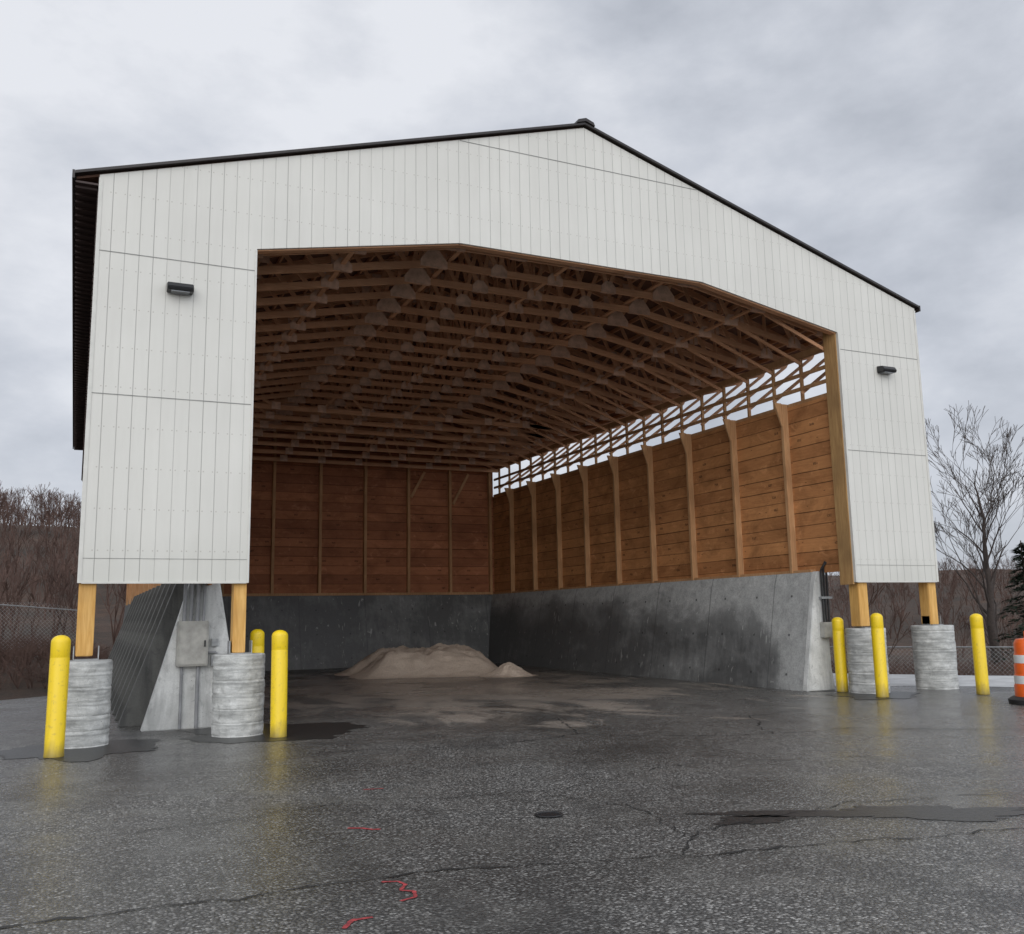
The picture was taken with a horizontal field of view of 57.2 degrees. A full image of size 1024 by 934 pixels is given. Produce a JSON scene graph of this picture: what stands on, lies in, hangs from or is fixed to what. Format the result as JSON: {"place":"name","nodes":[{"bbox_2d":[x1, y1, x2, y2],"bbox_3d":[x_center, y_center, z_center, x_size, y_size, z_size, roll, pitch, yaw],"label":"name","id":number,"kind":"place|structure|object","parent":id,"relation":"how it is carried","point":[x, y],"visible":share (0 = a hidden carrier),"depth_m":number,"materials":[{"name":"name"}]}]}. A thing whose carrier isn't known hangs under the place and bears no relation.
{"place":"outdoors","nodes":[
{"label":"outdoors","id":0,"kind":"place"},
{"bbox_2d":[0,663,1023,933],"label":"asphalt pavement","id":1,"kind":"structure","parent":0,"point":[74,841],"depth_m":8.15,"materials":[{"name":"grey asphalt"}]},
{"bbox_2d":[0,739,160,761],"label":"asphalt patch","id":2,"kind":"object","parent":1,"relation":"on","point":[93,753],"visible":0.88,"depth_m":12.68,"materials":[{"name":"grey asphalt"}]},
{"bbox_2d":[43,635,70,757],"bbox_3d":[-5.943,2.985,12.275,0.245,1.549,0.245,-4,-10,21],"label":"bollard","id":3,"kind":"object","parent":2,"relation":"on","point":[56,709],"visible":1,"depth_m":12.19,"materials":[{"name":"yellow metal"}]},
{"bbox_2d":[250,629,264,652],"bbox_3d":[-4.363,3.553,16.028,0.245,1.549,0.245,6,-12,-37],"label":"bollard","id":4,"kind":"object","parent":1,"relation":"on","point":[257,636],"visible":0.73,"depth_m":16.02,"materials":[{"name":"yellow metal"}]},
{"bbox_2d":[182,722,365,742],"bbox_3d":[-3.631,4.080,14.485,2.888,0.001,2.447,1,-9,-13],"label":"asphalt patch","id":5,"kind":"object","parent":1,"relation":"on","point":[321,730],"visible":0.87,"depth_m":14.24,"materials":[{"name":"black asphalt"}]},
{"bbox_2d":[270,630,287,737],"bbox_3d":[-3.458,3.206,13.943,0.245,1.549,0.245,-6,-10,29],"label":"bollard","id":6,"kind":"object","parent":5,"relation":"on","point":[279,681],"visible":1,"depth_m":13.85,"materials":[{"name":"yellow metal"}]},
{"bbox_2d":[342,916,372,927],"bbox_3d":[-0.893,2.577,5.324,0.092,0.001,0.248,-7,-11,35],"label":"painted marking","id":7,"kind":"object","parent":1,"relation":"on","point":[348,923],"visible":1,"depth_m":5.32,"materials":[{"name":"red paint"}]},
{"bbox_2d":[348,827,380,829],"bbox_3d":[-1.207,2.957,7.679,0.297,0.001,0.062,-4,-9,16],"label":"painted marking","id":8,"kind":"object","parent":1,"relation":"on","point":[364,828],"visible":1,"depth_m":7.68,"materials":[{"name":"red paint"}]},
{"bbox_2d":[382,881,416,900],"bbox_3d":[-0.705,2.671,5.934,0.158,0.001,0.483,3,-10,-25],"label":"painted marking","id":9,"kind":"object","parent":1,"relation":"on","point":[414,892],"visible":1,"depth_m":5.91,"materials":[{"name":"red paint"}]},
{"bbox_2d":[334,643,497,678],"bbox_3d":[-2.580,5.926,29.054,5.496,0.919,5.089,3,-10,-25],"label":"sand pile","id":10,"kind":"object","parent":1,"relation":"on","point":[440,660],"visible":0.98,"depth_m":27.71,"materials":[{"name":"beige sand"}]},
{"bbox_2d":[137,756,846,831],"bbox_3d":[0.432,3.232,9.611,8.042,0.001,0.698,3,-10,-25],"label":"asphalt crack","id":11,"kind":"object","parent":1,"relation":"on","point":[487,794],"visible":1,"depth_m":9.15,"materials":[{"name":"black asphalt"}]},
{"bbox_2d":[0,828,1015,927],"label":"asphalt crack","id":12,"kind":"object","parent":1,"relation":"on","point":[452,869],"visible":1,"depth_m":6.34,"materials":[{"name":"black asphalt"}]},
{"bbox_2d":[479,662,536,677],"bbox_3d":[-0.081,5.823,27.043,1.710,0.404,1.582,3,-10,-25],"label":"sand pile","id":13,"kind":"object","parent":1,"relation":"on","point":[508,669],"visible":1,"depth_m":26.75,"materials":[{"name":"beige sand"}]},
{"bbox_2d":[64,118,958,748],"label":"storage shed","id":14,"kind":"structure","parent":1,"relation":"on","point":[322,396],"depth_m":20.82,"materials":[{"name":"white metal"}]},
{"bbox_2d":[534,811,562,817],"bbox_3d":[0.317,2.988,8.077,0.250,0.012,0.250,3,-10,-25],"label":"utility cover","id":15,"kind":"object","parent":1,"relation":"on","point":[547,814],"visible":1,"depth_m":8.07,"materials":[{"name":"black metal"}]},
{"bbox_2d":[559,794,685,835],"bbox_3d":[0.951,3.010,8.267,0.353,0.001,2.234,4,-10,-27],"label":"asphalt crack","id":16,"kind":"object","parent":1,"relation":"on","point":[640,809],"visible":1,"depth_m":8.13,"materials":[{"name":"black asphalt"}]},
{"bbox_2d":[352,727,1023,750],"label":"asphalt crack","id":17,"kind":"object","parent":1,"relation":"on","point":[694,735],"visible":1,"depth_m":13.12,"materials":[{"name":"black asphalt"}]},
{"bbox_2d":[714,815,792,824],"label":"worn asphalt","id":18,"kind":"structure","parent":1,"relation":"on","point":[728,820],"depth_m":7.75,"materials":[{"name":"grey asphalt"}]},
{"bbox_2d":[749,703,877,732],"bbox_3d":[4.715,4.099,15.554,1.231,0.001,5.025,-8,-11,37],"label":"asphalt crack","id":19,"kind":"object","parent":1,"relation":"on","point":[795,710],"visible":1,"depth_m":15.29,"materials":[{"name":"black asphalt"}]},
{"bbox_2d":[832,617,848,691],"bbox_3d":[6.957,3.969,19.915,0.245,1.549,0.245,-7,-10,33],"label":"bollard","id":20,"kind":"object","parent":1,"relation":"on","point":[839,654],"visible":1,"depth_m":19.82,"materials":[{"name":"yellow metal"}]},
{"bbox_2d":[682,794,1022,853],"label":"asphalt crack","id":21,"kind":"object","parent":1,"relation":"on","point":[687,845],"visible":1,"depth_m":7.88,"materials":[{"name":"black asphalt"}]},
{"bbox_2d":[683,805,1023,820],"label":"worn asphalt","id":22,"kind":"structure","parent":1,"relation":"on","point":[940,812],"depth_m":7.94,"materials":[{"name":"grey asphalt"}]},
{"bbox_2d":[825,691,918,698],"bbox_3d":[7.365,4.581,18.870,2.110,0.001,1.795,3,-10,-25],"label":"asphalt patch","id":23,"kind":"object","parent":1,"relation":"on","point":[900,695],"visible":0.85,"depth_m":18.80,"materials":[{"name":"grey asphalt"}]},
{"bbox_2d":[870,613,888,696],"bbox_3d":[7.252,3.704,18.529,0.245,1.626,0.245,-5,-10,22],"label":"bollard","id":24,"kind":"object","parent":23,"relation":"on","point":[879,656],"visible":1,"depth_m":18.44,"materials":[{"name":"yellow metal"}]},
{"bbox_2d":[970,614,989,694],"bbox_3d":[9.317,3.720,18.709,0.245,1.580,0.245,-2,-9,9],"label":"bollard","id":25,"kind":"object","parent":1,"relation":"on","point":[979,655],"visible":1,"depth_m":18.62,"materials":[{"name":"yellow metal"}]},
{"bbox_2d":[1008,631,1023,704],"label":"traffic drum","id":26,"kind":"object","parent":1,"relation":"on","point":[1017,698],"visible":1,"depth_m":16.66,"materials":[{"name":"orange plastic"}]},
{"bbox_2d":[0,525,1023,699],"bbox_3d":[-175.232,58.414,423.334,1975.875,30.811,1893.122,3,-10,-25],"label":"ground","id":27,"kind":"structure","parent":0,"point":[9,690],"depth_m":76.76,"materials":[{"name":"brown plant"}]},
{"bbox_2d":[0,602,76,651],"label":"chain link fence","id":28,"kind":"object","parent":27,"relation":"on","point":[33,607],"visible":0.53,"depth_m":34.72,"materials":[{"name":"grey metal"}]},
{"bbox_2d":[0,629,113,688],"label":"scrub brush","id":29,"kind":"object","parent":27,"relation":"on","point":[28,653],"visible":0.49,"depth_m":27.12,"materials":[{"name":"brown plant"}]},
{"bbox_2d":[0,482,126,647],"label":"woodland","id":30,"kind":"object","parent":27,"relation":"on","point":[8,508],"visible":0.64,"depth_m":74.72,"materials":[{"name":"plant"}]},
{"bbox_2d":[830,646,1013,674],"bbox_3d":[16.488,6.405,29.352,23.089,1.633,0.125,-6,-10,30],"label":"chain link fence","id":31,"kind":"object","parent":27,"relation":"on","point":[963,647],"visible":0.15,"depth_m":30.50,"materials":[{"name":"grey metal"}]},
{"bbox_2d":[831,653,1014,674],"bbox_3d":[15.987,7.221,32.783,24.167,1.484,14.148,-5,-10,23],"label":"scrub brush","id":32,"kind":"object","parent":27,"relation":"on","point":[959,670],"visible":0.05,"depth_m":34.55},
{"bbox_2d":[825,554,1023,664],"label":"woodland","id":33,"kind":"object","parent":27,"relation":"on","point":[955,577],"visible":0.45,"depth_m":78.58,"materials":[{"name":"brown plant"}]},
{"bbox_2d":[925,400,1023,672],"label":"bare tree","id":34,"kind":"object","parent":27,"relation":"on","point":[991,618],"visible":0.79,"depth_m":38.00,"materials":[{"name":"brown plant"}]},
{"bbox_2d":[990,540,1023,670],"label":"evergreen tree","id":35,"kind":"object","parent":27,"relation":"on","point":[1016,579],"visible":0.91,"depth_m":34.67,"materials":[{"name":"green plant"}]},
{"bbox_2d":[0,0,1023,575],"label":"sky","id":36,"kind":"structure","parent":0,"point":[884,137],"materials":[{"name":"grey"}]},
{"bbox_2d":[833,673,1014,686],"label":"side pavement","id":37,"kind":"structure","parent":0,"point":[909,680],"depth_m":22.22,"materials":[{"name":"white concrete"}]}
]}

